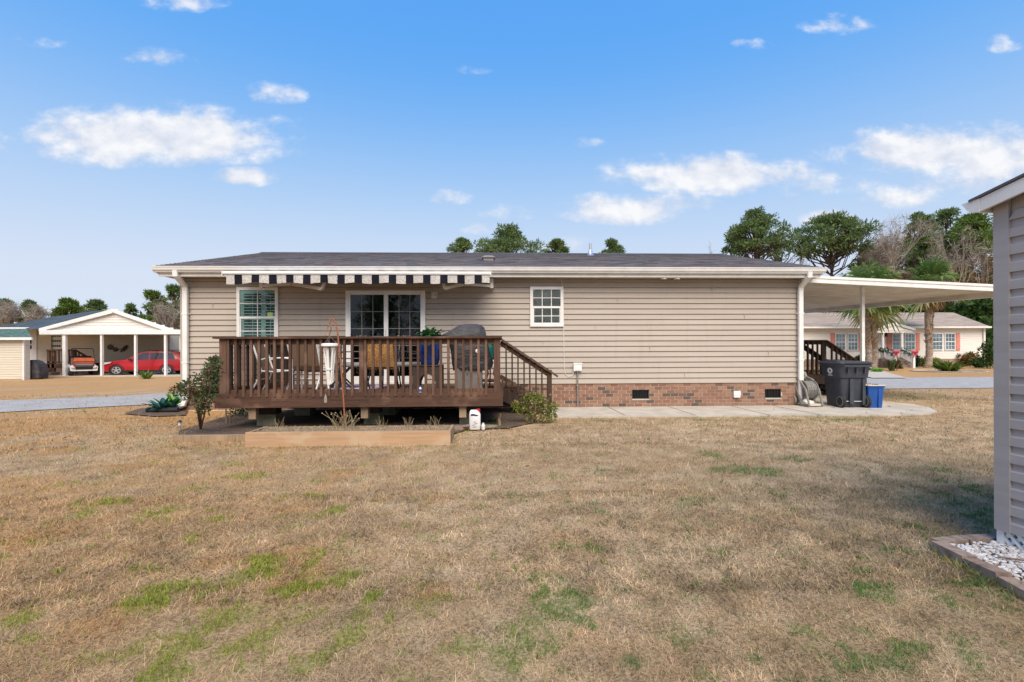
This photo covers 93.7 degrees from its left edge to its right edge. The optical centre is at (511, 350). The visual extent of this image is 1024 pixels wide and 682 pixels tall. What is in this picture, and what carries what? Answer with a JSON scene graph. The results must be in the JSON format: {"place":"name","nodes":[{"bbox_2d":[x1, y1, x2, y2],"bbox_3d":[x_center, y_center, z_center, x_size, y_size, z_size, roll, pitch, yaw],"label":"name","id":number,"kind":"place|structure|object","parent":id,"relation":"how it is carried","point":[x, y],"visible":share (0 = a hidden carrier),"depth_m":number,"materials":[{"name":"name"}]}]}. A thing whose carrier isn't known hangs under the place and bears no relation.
{"place":"outdoors","nodes":[
{"label":"outdoors","id":0,"kind":"place"},
{"bbox_2d":[0,393,181,411],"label":"side street","id":1,"kind":"structure","parent":0,"point":[81,402],"depth_m":11.63,"materials":[{"name":"asphalt"}]},
{"bbox_2d":[483,359,493,386],"bbox_3d":[-0.408,0.424,9.190,0.340,0.545,0.342,0,0,-2],"label":"plant stand","id":2,"kind":"object","parent":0,"point":[489,380],"visible":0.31,"depth_m":9.11,"materials":[{"name":"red metal"}]},
{"bbox_2d":[0,365,1023,681],"bbox_3d":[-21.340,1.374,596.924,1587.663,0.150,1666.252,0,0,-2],"label":"ground","id":3,"kind":"structure","parent":0,"point":[58,387],"depth_m":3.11,"materials":[{"name":"plant"}]},
{"bbox_2d":[0,297,22,323],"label":"pine tree","id":4,"kind":"object","parent":3,"relation":"on","point":[3,300],"visible":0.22,"depth_m":63.68,"materials":[{"name":"green plant"}]},
{"bbox_2d":[0,297,23,325],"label":"bare tree","id":5,"kind":"object","parent":3,"relation":"on","point":[9,311],"visible":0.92,"depth_m":57.13,"materials":[{"name":"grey plant"}]},
{"bbox_2d":[0,329,32,379],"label":"storage shed","id":6,"kind":"structure","parent":3,"relation":"on","point":[14,354],"depth_m":23.80,"materials":[{"name":"beige plastic"}]},
{"bbox_2d":[17,299,43,322],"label":"pine tree","id":7,"kind":"object","parent":3,"relation":"on","point":[26,303],"visible":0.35,"depth_m":65.29,"materials":[{"name":"green plant"}]},
{"bbox_2d":[18,301,54,321],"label":"bare tree","id":8,"kind":"object","parent":3,"relation":"on","point":[37,314],"visible":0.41,"depth_m":55.34,"materials":[{"name":"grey plant"}]},
{"bbox_2d":[30,360,48,378],"bbox_3d":[-24.257,0.967,24.542,0.666,0.987,0.650,0,0,-2],"label":"covered grill","id":9,"kind":"object","parent":3,"relation":"on","point":[39,369],"visible":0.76,"depth_m":24.32,"materials":[{"name":"fabric"}]},
{"bbox_2d":[47,297,84,316],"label":"pine tree","id":10,"kind":"object","parent":3,"relation":"on","point":[68,305],"visible":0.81,"depth_m":57.57,"materials":[{"name":"green plant"}]},
{"bbox_2d":[0,309,179,376],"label":"neighbour house","id":11,"kind":"structure","parent":3,"relation":"on","point":[98,332],"depth_m":28.37,"materials":[{"name":"beige plastic"}]},
{"bbox_2d":[28,330,36,359],"bbox_3d":[-32.307,-0.110,32.101,1.000,2.495,0.042,0,0,-2],"label":"door","id":12,"kind":"structure","parent":11,"relation":"in","point":[33,343],"depth_m":32.10,"materials":[{"name":"white paint"}]},
{"bbox_2d":[52,336,61,348],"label":"window","id":13,"kind":"structure","parent":11,"relation":"in","point":[56,340],"depth_m":32.28,"materials":[{"name":"glass"}]},
{"bbox_2d":[46,349,107,373],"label":"neighbour deck","id":14,"kind":"structure","parent":11,"relation":"on","point":[51,360],"depth_m":29.06,"materials":[{"name":"brown wood"}]},
{"bbox_2d":[68,348,97,375],"bbox_3d":[-24.872,0.634,27.738,2.230,1.548,1.250,0,0,42],"label":"golf cart","id":15,"kind":"object","parent":11,"relation":"on","point":[81,363],"visible":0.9,"depth_m":27.12,"materials":[{"name":"white paint"}]},
{"bbox_2d":[104,350,179,374],"bbox_3d":[-21.494,0.700,28.516,4.397,1.482,2.030,0,0,-10],"label":"parked car","id":16,"kind":"object","parent":11,"relation":"on","point":[150,360],"visible":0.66,"depth_m":27.80,"materials":[{"name":"red paint"}]},
{"bbox_2d":[80,299,108,311],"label":"pine tree","id":17,"kind":"object","parent":3,"relation":"on","point":[95,305],"visible":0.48,"depth_m":61.64,"materials":[{"name":"green plant"}]},
{"bbox_2d":[123,301,142,315],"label":"pine tree","id":18,"kind":"object","parent":3,"relation":"on","point":[130,307],"visible":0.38,"depth_m":60.18,"materials":[{"name":"green plant"}]},
{"bbox_2d":[135,370,155,378],"bbox_3d":[-18.601,1.203,24.422,0.894,0.475,0.858,0,0,-2],"label":"sago palm","id":19,"kind":"object","parent":3,"relation":"on","point":[146,376],"visible":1,"depth_m":24.32,"materials":[{"name":"green plant"}]},
{"bbox_2d":[134,289,175,321],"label":"pine tree","id":20,"kind":"object","parent":3,"relation":"on","point":[151,293],"visible":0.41,"depth_m":52.40,"materials":[{"name":"green plant"}]},
{"bbox_2d":[124,408,187,415],"bbox_3d":[-7.202,1.240,9.730,1.050,0.001,1.906,0,0,-32],"label":"mulch patch","id":21,"kind":"object","parent":3,"relation":"on","point":[141,411],"visible":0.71,"depth_m":9.47,"materials":[{"name":"soil"}]},
{"bbox_2d":[141,397,181,409],"bbox_3d":[-7.152,1.095,9.864,0.687,0.311,0.709,0,0,-28],"label":"bladed plant","id":22,"kind":"object","parent":21,"relation":"on","point":[162,402],"visible":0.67,"depth_m":9.75,"materials":[{"name":"plant"}]},
{"bbox_2d":[165,393,182,409],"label":"bladed plant","id":23,"kind":"object","parent":21,"relation":"on","point":[172,398],"visible":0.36,"depth_m":9.89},
{"bbox_2d":[143,295,179,327],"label":"bare tree","id":24,"kind":"object","parent":3,"relation":"on","point":[167,316],"visible":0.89,"depth_m":42.62,"materials":[{"name":"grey plant"}]},
{"bbox_2d":[152,283,179,328],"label":"pine tree","id":25,"kind":"object","parent":3,"relation":"on","point":[172,289],"visible":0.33,"depth_m":56.33,"materials":[{"name":"green plant"}]},
{"bbox_2d":[172,434,244,441],"bbox_3d":[-4.073,1.204,6.607,1.130,0.090,0.090,0,0,-2],"label":"edging timber","id":26,"kind":"object","parent":3,"relation":"on","point":[214,438],"visible":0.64,"depth_m":6.56,"materials":[{"name":"wood"}]},
{"bbox_2d":[245,424,453,446],"bbox_3d":[-2.154,1.157,6.573,2.664,0.231,0.551,0,0,-2],"label":"timber planter","id":27,"kind":"object","parent":3,"relation":"on","point":[320,435],"visible":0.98,"depth_m":6.32,"materials":[{"name":"brown wood"}]},
{"bbox_2d":[327,318,345,424],"bbox_3d":[-2.469,0.328,6.758,0.261,1.570,0.024,0,0,-2],"label":"shepherd hook","id":28,"kind":"object","parent":27,"relation":"in","point":[340,362],"visible":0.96,"depth_m":6.75,"materials":[{"name":"metal"}]},
{"bbox_2d":[321,336,337,402],"bbox_3d":[-2.562,0.263,6.755,0.236,0.948,0.234,0,0,-2],"label":"wind chime","id":29,"kind":"object","parent":28,"relation":"hanging from","point":[329,365],"visible":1,"depth_m":6.72,"materials":[{"name":"white paint"}]},
{"bbox_2d":[321,410,359,428],"bbox_3d":[-2.356,0.971,6.677,0.546,0.283,0.270,0,0,-2],"label":"dry weed","id":30,"kind":"object","parent":27,"relation":"in","point":[345,423],"visible":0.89,"depth_m":6.68,"materials":[{"name":"plant"}]},
{"bbox_2d":[179,408,537,434],"bbox_3d":[-2.531,1.224,8.417,5.920,0.009,3.300,0,0,-2],"label":"mulch bed","id":31,"kind":"object","parent":3,"relation":"on","point":[509,418],"visible":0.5,"depth_m":8.47,"materials":[{"name":"soil"}]},
{"bbox_2d":[167,354,225,428],"bbox_3d":[-4.603,0.649,7.217,0.793,1.229,0.841,0,0,-2],"label":"shrub","id":32,"kind":"object","parent":31,"relation":"on","point":[197,396],"visible":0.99,"depth_m":6.97,"materials":[{"name":"green plant"}]},
{"bbox_2d":[201,355,233,422],"bbox_3d":[-4.982,0.653,8.121,0.592,1.199,0.476,0,0,-2],"label":"shrub","id":33,"kind":"object","parent":31,"relation":"on","point":[216,390],"visible":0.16,"depth_m":8.09,"materials":[{"name":"green plant"}]},
{"bbox_2d":[227,408,247,416],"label":"shrub","id":34,"kind":"object","parent":31,"relation":"on","point":[240,411],"visible":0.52,"depth_m":9.01,"materials":[{"name":"green plant"}]},
{"bbox_2d":[212,336,557,425],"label":"wooden deck","id":35,"kind":"structure","parent":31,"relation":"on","point":[270,401],"depth_m":7.54,"materials":[{"name":"brown wood"}]},
{"bbox_2d":[253,345,302,389],"bbox_3d":[-4.020,0.265,8.208,0.694,0.890,0.574,0,0,-8],"label":"patio chair","id":36,"kind":"object","parent":35,"relation":"on","point":[263,360],"visible":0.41,"depth_m":8.15,"materials":[{"name":"white metal"}]},
{"bbox_2d":[286,344,334,388],"bbox_3d":[-3.577,0.264,8.564,0.574,0.890,0.694,0,0,8],"label":"patio chair","id":37,"kind":"object","parent":35,"relation":"on","point":[317,361],"visible":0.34,"depth_m":8.33,"materials":[{"name":"white metal"}]},
{"bbox_2d":[331,385,386,388],"bbox_3d":[-2.888,0.690,8.905,0.910,0.012,1.500,0,0,-2],"label":"rug","id":38,"kind":"object","parent":35,"relation":"on","point":[357,387],"visible":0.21,"depth_m":8.91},
{"bbox_2d":[339,344,371,388],"bbox_3d":[-2.905,0.225,8.957,0.588,0.958,0.677,0,0,-17],"label":"armchair","id":39,"kind":"object","parent":38,"relation":"on","point":[348,364],"visible":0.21,"depth_m":8.73,"materials":[{"name":"black metal"}]},
{"bbox_2d":[367,344,399,388],"bbox_3d":[-2.236,0.234,8.268,0.528,0.949,0.618,0,0,-7],"label":"wicker chair","id":40,"kind":"object","parent":35,"relation":"on","point":[384,356],"visible":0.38,"depth_m":8.06,"materials":[{"name":"brown"}]},
{"bbox_2d":[382,344,420,387],"bbox_3d":[-2.021,0.222,9.086,0.588,0.958,0.677,0,0,18],"label":"armchair","id":41,"kind":"object","parent":35,"relation":"on","point":[399,364],"visible":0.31,"depth_m":8.87,"materials":[{"name":"black metal"}]},
{"bbox_2d":[412,364,443,388],"bbox_3d":[-1.392,0.463,8.006,0.489,0.464,0.440,0,0,-2],"label":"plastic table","id":42,"kind":"object","parent":35,"relation":"on","point":[429,372],"visible":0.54,"depth_m":7.81,"materials":[{"name":"plastic"}]},
{"bbox_2d":[416,326,445,364],"bbox_3d":[-1.369,-0.092,8.012,0.528,0.647,0.626,0,0,-2],"label":"potted plant","id":43,"kind":"object","parent":42,"relation":"on","point":[429,332],"visible":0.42,"depth_m":7.88,"materials":[{"name":"green plant"}]},
{"bbox_2d":[443,324,492,387],"bbox_3d":[-0.792,0.102,8.530,0.918,1.142,0.577,0,0,-2],"label":"covered grill","id":44,"kind":"object","parent":35,"relation":"on","point":[470,330],"visible":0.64,"depth_m":8.29,"materials":[{"name":"grey fabric"}]},
{"bbox_2d":[469,409,480,429],"bbox_3d":[-0.574,1.060,7.433,0.174,0.315,0.112,0,0,-2],"label":"jug","id":45,"kind":"object","parent":31,"relation":"on","point":[475,419],"visible":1,"depth_m":7.38,"materials":[{"name":"white plastic"}]},
{"bbox_2d":[510,392,558,422],"bbox_3d":[0.388,0.978,8.147,0.846,0.575,0.369,0,0,-2],"label":"flowering shrub","id":46,"kind":"object","parent":31,"relation":"on","point":[542,414],"visible":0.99,"depth_m":8.13,"materials":[{"name":"green plant"}]},
{"bbox_2d":[446,237,481,252],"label":"pine tree","id":47,"kind":"object","parent":3,"relation":"on","point":[461,244],"visible":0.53,"depth_m":60.96,"materials":[{"name":"green plant"}]},
{"bbox_2d":[145,243,826,411],"bbox_3d":[-0.552,-0.854,14.147,13.930,4.382,8.805,0,0,-2],"label":"mobile home","id":48,"kind":"object","parent":3,"relation":"on","point":[590,328],"visible":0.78,"depth_m":10.24,"materials":[{"name":"plastic"}]},
{"bbox_2d":[236,287,278,345],"bbox_3d":[-5.292,-0.704,9.988,0.844,1.231,0.043,0,0,-2],"label":"window","id":49,"kind":"structure","parent":48,"relation":"in","point":[257,311],"depth_m":9.99,"materials":[{"name":"white paint"}]},
{"bbox_2d":[221,271,492,290],"bbox_3d":[-2.954,-1.353,9.645,5.154,0.352,0.893,0,0,-2],"label":"retractable awning","id":50,"kind":"object","parent":48,"relation":"attached to","point":[279,278],"visible":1,"depth_m":9.23,"materials":[{"name":"fabric"}]},
{"bbox_2d":[345,290,425,383],"bbox_3d":[-2.646,-0.277,10.058,1.652,1.962,0.088,0,0,-2],"label":"sliding door","id":51,"kind":"structure","parent":48,"relation":"in","point":[367,312],"depth_m":10.06,"materials":[{"name":"white paint"}]},
{"bbox_2d":[530,286,563,326],"bbox_3d":[0.739,-0.934,10.199,0.710,0.849,0.043,0,0,-2],"label":"window","id":52,"kind":"structure","parent":48,"relation":"in","point":[546,303],"depth_m":10.20,"materials":[{"name":"white paint"}]},
{"bbox_2d":[801,276,992,360],"bbox_3d":[8.809,-0.295,14.327,5.348,2.998,7.782,0,0,-2],"label":"carport","id":53,"kind":"object","parent":48,"relation":"attached to","point":[825,293],"visible":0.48,"depth_m":11.60,"materials":[{"name":"white metal"}]},
{"bbox_2d":[473,222,546,252],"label":"pine tree","id":54,"kind":"object","parent":3,"relation":"on","point":[508,235],"visible":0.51,"depth_m":58.90,"materials":[{"name":"green plant"}]},
{"bbox_2d":[61,388,987,611],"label":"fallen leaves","id":55,"kind":"object","parent":3,"relation":"on","point":[272,549],"visible":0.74,"depth_m":6.14,"materials":[{"name":"plant"}]},
{"bbox_2d":[539,238,569,252],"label":"pine tree","id":56,"kind":"object","parent":3,"relation":"on","point":[557,245],"visible":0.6,"depth_m":62.87,"materials":[{"name":"green plant"}]},
{"bbox_2d":[598,237,625,252],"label":"pine tree","id":57,"kind":"object","parent":3,"relation":"on","point":[611,244],"visible":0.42,"depth_m":61.03,"materials":[{"name":"green plant"}]},
{"bbox_2d":[720,240,734,255],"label":"pine tree","id":58,"kind":"object","parent":3,"relation":"on","point":[726,249],"visible":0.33,"depth_m":60.93,"materials":[{"name":"green plant"}]},
{"bbox_2d":[540,395,936,417],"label":"concrete walk","id":59,"kind":"structure","parent":3,"relation":"on","point":[894,409],"depth_m":9.43,"materials":[{"name":"concrete"}]},
{"bbox_2d":[793,372,823,406],"bbox_3d":[6.344,0.822,10.332,0.440,0.718,0.559,0,0,-8],"label":"hose reel","id":60,"kind":"object","parent":59,"relation":"on","point":[811,390],"visible":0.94,"depth_m":10.21,"materials":[{"name":"grey plastic"}]},
{"bbox_2d":[818,360,872,407],"bbox_3d":[7.075,0.694,10.191,0.690,0.972,0.839,0,0,1],"label":"wheeled bin","id":61,"kind":"object","parent":59,"relation":"on","point":[845,383],"visible":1,"depth_m":9.94,"materials":[{"name":"grey plastic"}]},
{"bbox_2d":[862,383,885,407],"bbox_3d":[7.489,0.934,10.034,0.378,0.489,0.414,0,0,2],"label":"recycling tub","id":62,"kind":"object","parent":59,"relation":"on","point":[874,392],"visible":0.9,"depth_m":9.86,"materials":[{"name":"blue plastic"}]},
{"bbox_2d":[724,206,801,259],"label":"pine tree","id":63,"kind":"object","parent":3,"relation":"on","point":[757,224],"visible":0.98,"depth_m":55.86,"materials":[{"name":"green plant"}]},
{"bbox_2d":[753,240,805,262],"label":"pine tree","id":64,"kind":"object","parent":3,"relation":"on","point":[777,255],"visible":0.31,"depth_m":62.55,"materials":[{"name":"green plant"}]},
{"bbox_2d":[781,209,882,312],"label":"pine tree","id":65,"kind":"object","parent":3,"relation":"on","point":[826,226],"visible":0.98,"depth_m":54.23,"materials":[{"name":"green plant"}]},
{"bbox_2d":[804,340,870,391],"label":"side steps","id":66,"kind":"structure","parent":3,"relation":"on","point":[816,375],"depth_m":12.59,"materials":[{"name":"brown wood"}]},
{"bbox_2d":[847,244,874,268],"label":"pine tree","id":67,"kind":"object","parent":3,"relation":"on","point":[853,263],"visible":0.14,"depth_m":59.37,"materials":[{"name":"green plant"}]},
{"bbox_2d":[820,256,918,370],"bbox_3d":[20.030,-2.065,26.890,4.743,6.514,4.413,0,0,34],"label":"palm tree","id":68,"kind":"object","parent":3,"relation":"on","point":[870,270],"visible":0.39,"depth_m":26.70,"materials":[{"name":"plant"}]},
{"bbox_2d":[835,271,907,368],"bbox_3d":[23.250,-1.934,30.454,3.984,6.245,4.159,0,0,-2],"label":"palm tree","id":69,"kind":"object","parent":3,"relation":"on","point":[875,352],"visible":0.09,"depth_m":30.41,"materials":[{"name":"plant"}]},
{"bbox_2d":[853,239,902,272],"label":"bare tree","id":70,"kind":"object","parent":3,"relation":"on","point":[862,255],"visible":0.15,"depth_m":57.52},
{"bbox_2d":[868,371,905,377],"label":"concrete drive","id":71,"kind":"structure","parent":3,"relation":"on","point":[882,374],"depth_m":21.82,"materials":[{"name":"concrete"}]},
{"bbox_2d":[883,358,900,370],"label":"shrub","id":72,"kind":"object","parent":3,"relation":"on","point":[891,365],"visible":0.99,"depth_m":27.34,"materials":[{"name":"green plant"}]},
{"bbox_2d":[804,312,991,367],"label":"neighbour house","id":73,"kind":"structure","parent":3,"relation":"on","point":[954,334],"depth_m":34.02,"materials":[{"name":"plastic"}]},
{"bbox_2d":[835,333,845,350],"bbox_3d":[23.108,-0.606,33.784,0.756,1.215,0.054,0,0,-2],"label":"window","id":74,"kind":"structure","parent":73,"relation":"in","point":[840,338],"depth_m":33.78,"materials":[{"name":"white paint"}]},
{"bbox_2d":[847,333,857,350],"bbox_3d":[24.004,-0.609,33.815,0.776,1.215,0.054,0,0,-2],"label":"window","id":75,"kind":"structure","parent":73,"relation":"in","point":[852,338],"depth_m":33.81,"materials":[{"name":"white paint"}]},
{"bbox_2d":[878,347,899,357],"bbox_3d":[25.026,0.070,31.892,1.151,0.828,1.870,0,0,-2],"label":"garland","id":76,"kind":"object","parent":73,"relation":"attached to","point":[888,349],"visible":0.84,"depth_m":31.90},
{"bbox_2d":[892,333,899,349],"bbox_3d":[27.235,-0.621,33.928,0.781,1.215,0.054,0,0,-2],"label":"window","id":77,"kind":"structure","parent":73,"relation":"in","point":[895,339],"depth_m":33.92,"materials":[{"name":"glass"}]},
{"bbox_2d":[904,333,915,349],"bbox_3d":[28.149,-0.624,33.960,0.782,1.215,0.054,0,0,-2],"label":"window","id":78,"kind":"structure","parent":73,"relation":"in","point":[909,338],"depth_m":33.96,"materials":[{"name":"white paint"}]},
{"bbox_2d":[933,333,942,349],"bbox_3d":[30.157,-0.631,34.030,0.785,1.215,0.054,0,0,-2],"label":"window","id":79,"kind":"structure","parent":73,"relation":"in","point":[938,337],"depth_m":34.03,"materials":[{"name":"white paint"}]},
{"bbox_2d":[944,333,955,349],"bbox_3d":[31.076,-0.634,34.062,0.786,1.215,0.054,0,0,-2],"label":"window","id":80,"kind":"structure","parent":73,"relation":"in","point":[949,338],"depth_m":34.06,"materials":[{"name":"white paint"}]},
{"bbox_2d":[860,208,939,280],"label":"bare tree","id":81,"kind":"object","parent":3,"relation":"on","point":[886,250],"visible":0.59,"depth_m":51.45,"materials":[{"name":"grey plant"}]},
{"bbox_2d":[888,232,918,273],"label":"tree","id":82,"kind":"object","parent":3,"relation":"on","point":[906,237],"visible":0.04,"depth_m":71.45,"materials":[{"name":"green plant"}]},
{"bbox_2d":[891,273,929,311],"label":"tree","id":83,"kind":"object","parent":3,"relation":"on","point":[906,278],"visible":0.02,"depth_m":51.09,"materials":[{"name":"green plant"}]},
{"bbox_2d":[895,211,946,263],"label":"pine tree","id":84,"kind":"object","parent":3,"relation":"on","point":[919,215],"visible":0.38,"depth_m":63.68,"materials":[{"name":"green plant"}]},
{"bbox_2d":[904,233,949,281],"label":"pine tree","id":85,"kind":"object","parent":3,"relation":"on","point":[922,245],"visible":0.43,"depth_m":51.62,"materials":[{"name":"green plant"}]},
{"bbox_2d":[918,224,946,261],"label":"bare tree","id":86,"kind":"object","parent":3,"relation":"on","point":[938,239],"visible":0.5,"depth_m":48.63,"materials":[{"name":"grey plant"}]},
{"bbox_2d":[902,253,968,367],"bbox_3d":[28.041,-2.664,31.943,4.018,7.662,4.134,0,0,-2],"label":"palm tree","id":87,"kind":"object","parent":3,"relation":"on","point":[930,269],"visible":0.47,"depth_m":31.76,"materials":[{"name":"plant"}]},
{"bbox_2d":[911,300,968,312],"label":"tree","id":88,"kind":"object","parent":3,"relation":"on","point":[950,307],"visible":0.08,"depth_m":47.00,"materials":[{"name":"green plant"}]},
{"bbox_2d":[925,359,967,371],"bbox_3d":[24.031,0.804,26.495,1.888,0.693,1.728,0,0,-2],"label":"cycad","id":89,"kind":"object","parent":3,"relation":"on","point":[948,366],"visible":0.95,"depth_m":26.24,"materials":[{"name":"green plant"}]},
{"bbox_2d":[913,207,982,265],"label":"pine tree","id":90,"kind":"object","parent":3,"relation":"on","point":[944,216],"visible":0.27,"depth_m":65.76,"materials":[{"name":"green plant"}]},
{"bbox_2d":[910,369,989,372],"bbox_3d":[23.847,1.121,26.238,3.240,0.060,3.240,0,0,-2],"label":"edging ring","id":91,"kind":"object","parent":3,"relation":"on","point":[930,370],"visible":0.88,"depth_m":25.74,"materials":[{"name":"concrete"}]},
{"bbox_2d":[930,224,979,306],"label":"bare tree","id":92,"kind":"object","parent":3,"relation":"on","point":[958,261],"visible":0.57,"depth_m":46.74,"materials":[{"name":"grey plant"}]},
{"bbox_2d":[935,263,977,302],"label":"tree","id":93,"kind":"object","parent":3,"relation":"on","point":[968,271],"visible":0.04,"depth_m":52.92,"materials":[{"name":"green plant"}]},
{"bbox_2d":[942,248,978,282],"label":"bare tree","id":94,"kind":"object","parent":3,"relation":"on","point":[960,262],"visible":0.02,"depth_m":55.45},
{"bbox_2d":[939,212,992,282],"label":"pine tree","id":95,"kind":"object","parent":3,"relation":"on","point":[979,223],"visible":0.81,"depth_m":59.30,"materials":[{"name":"green plant"}]},
{"bbox_2d":[956,350,979,366],"bbox_3d":[32.038,0.567,33.738,1.459,1.227,1.160,0,0,-2],"label":"shrub","id":96,"kind":"object","parent":3,"relation":"on","point":[968,356],"visible":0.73,"depth_m":33.66,"materials":[{"name":"brown plant"}]},
{"bbox_2d":[954,298,992,351],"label":"tree","id":97,"kind":"object","parent":3,"relation":"on","point":[977,310],"visible":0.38,"depth_m":45.03,"materials":[{"name":"green plant"}]},
{"bbox_2d":[926,543,1022,599],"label":"edge grass","id":98,"kind":"structure","parent":3,"relation":"on","point":[971,571],"depth_m":2.60,"materials":[{"name":"brown plant"}]},
{"bbox_2d":[961,273,992,338],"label":"tree","id":99,"kind":"object","parent":3,"relation":"on","point":[989,280],"visible":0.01,"depth_m":49.38,"materials":[{"name":"green plant"}]},
{"bbox_2d":[931,533,1023,600],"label":"brick edging","id":100,"kind":"object","parent":3,"relation":"on","point":[943,545],"visible":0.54,"depth_m":2.72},
{"bbox_2d":[964,231,992,282],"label":"tree","id":101,"kind":"object","parent":3,"relation":"on","point":[986,263],"visible":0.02,"depth_m":69.76,"materials":[{"name":"brown plant"}]},
{"bbox_2d":[969,357,987,367],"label":"shrub","id":102,"kind":"object","parent":3,"relation":"on","point":[975,363],"visible":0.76,"depth_m":31.58,"materials":[{"name":"green plant"}]},
{"bbox_2d":[966,236,992,298],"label":"bare tree","id":103,"kind":"object","parent":3,"relation":"on","point":[980,255],"visible":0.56,"depth_m":47.07,"materials":[{"name":"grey plant"}]},
{"bbox_2d":[977,338,992,368],"bbox_3d":[29.781,0.203,29.930,1.666,2.073,1.058,0,0,-2],"label":"shrub","id":104,"kind":"object","parent":3,"relation":"on","point":[987,357],"visible":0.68,"depth_m":29.86,"materials":[{"name":"green plant"}]},
{"bbox_2d":[950,540,1023,581],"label":"pebbles","id":105,"kind":"object","parent":3,"relation":"on","point":[1013,567],"visible":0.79,"depth_m":2.78,"materials":[{"name":"stone"}]},
{"bbox_2d":[962,173,1023,550],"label":"garden shed","id":106,"kind":"structure","parent":3,"relation":"on","point":[1003,203],"depth_m":2.88,"materials":[{"name":"grey plastic"}]},
{"bbox_2d":[0,0,1023,317],"label":"sky","id":107,"kind":"structure","parent":0,"point":[136,136],"materials":[{"name":"blue"}]},
{"bbox_2d":[867,377,993,388],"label":"street","id":108,"kind":"structure","parent":0,"point":[938,382],"depth_m":17.54,"materials":[{"name":"asphalt"}]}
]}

